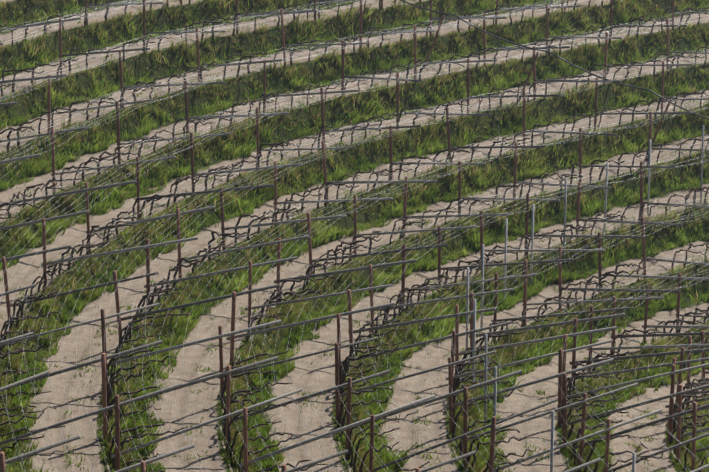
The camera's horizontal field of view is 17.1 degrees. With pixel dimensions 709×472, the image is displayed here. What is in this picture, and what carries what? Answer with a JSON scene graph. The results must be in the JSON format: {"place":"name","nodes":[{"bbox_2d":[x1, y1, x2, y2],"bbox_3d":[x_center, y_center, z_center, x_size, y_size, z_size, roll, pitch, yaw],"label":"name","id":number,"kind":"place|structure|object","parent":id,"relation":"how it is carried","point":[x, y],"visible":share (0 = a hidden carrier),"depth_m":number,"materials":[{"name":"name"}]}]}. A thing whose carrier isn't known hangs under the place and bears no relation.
{"place":"outdoors","nodes":[
{"label":"outdoors","id":0,"kind":"place"},
{"bbox_2d":[0,0,708,471],"bbox_3d":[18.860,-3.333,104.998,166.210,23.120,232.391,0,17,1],"label":"ground","id":1,"kind":"structure","parent":0,"point":[312,374],"depth_m":105.76,"materials":[{"name":"soil"}]},
{"bbox_2d":[0,0,705,471],"bbox_3d":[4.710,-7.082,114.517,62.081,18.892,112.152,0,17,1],"label":"pergola posts","id":2,"kind":"object","parent":1,"relation":"on","point":[562,382],"visible":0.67,"depth_m":93.97,"materials":[{"name":"brown wood"}]},
{"bbox_2d":[0,0,708,471],"bbox_3d":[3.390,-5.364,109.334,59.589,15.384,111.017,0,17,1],"label":"pergola wires","id":3,"kind":"object","parent":2,"relation":"attached to","point":[356,198],"visible":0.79,"depth_m":102.21,"materials":[{"name":"grey metal"}]},
{"bbox_2d":[0,0,708,471],"bbox_3d":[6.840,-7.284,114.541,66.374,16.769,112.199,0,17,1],"label":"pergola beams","id":4,"kind":"structure","parent":2,"relation":"on","point":[258,364],"depth_m":90.10,"materials":[{"name":"grey metal"}]},
{"bbox_2d":[400,0,708,119],"bbox_3d":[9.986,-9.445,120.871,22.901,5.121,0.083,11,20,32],"label":"irrigation pipe","id":5,"kind":"object","parent":2,"relation":"attached to","point":[556,56],"visible":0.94,"depth_m":120.70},
{"bbox_2d":[0,0,708,471],"bbox_3d":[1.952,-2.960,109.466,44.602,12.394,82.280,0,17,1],"label":"grass","id":6,"kind":"structure","parent":1,"relation":"on","point":[322,236],"depth_m":107.05,"materials":[{"name":"green plant"}]},
{"bbox_2d":[0,0,708,471],"bbox_3d":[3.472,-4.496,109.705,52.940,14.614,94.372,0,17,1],"label":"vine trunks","id":7,"kind":"object","parent":1,"relation":"on","point":[344,366],"visible":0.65,"depth_m":98.02,"materials":[{"name":"brown plant"}]},
{"bbox_2d":[0,0,708,471],"bbox_3d":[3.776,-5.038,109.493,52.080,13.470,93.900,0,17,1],"label":"vine canes","id":8,"kind":"object","parent":1,"relation":"on","point":[374,236],"visible":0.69,"depth_m":100.49,"materials":[{"name":"brown plant"}]},
{"bbox_2d":[424,15,669,160],"bbox_3d":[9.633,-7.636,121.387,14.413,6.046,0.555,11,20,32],"label":"brace posts","id":9,"kind":"object","parent":1,"relation":"on","point":[529,74],"visible":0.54,"depth_m":121.66,"materials":[{"name":"brown wood"}]},
{"bbox_2d":[465,125,703,471],"bbox_3d":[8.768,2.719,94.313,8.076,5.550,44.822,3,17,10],"label":"concrete posts","id":10,"kind":"object","parent":1,"relation":"on","point":[495,368],"visible":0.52,"depth_m":96.78,"materials":[{"name":"grey concrete"}]}
]}

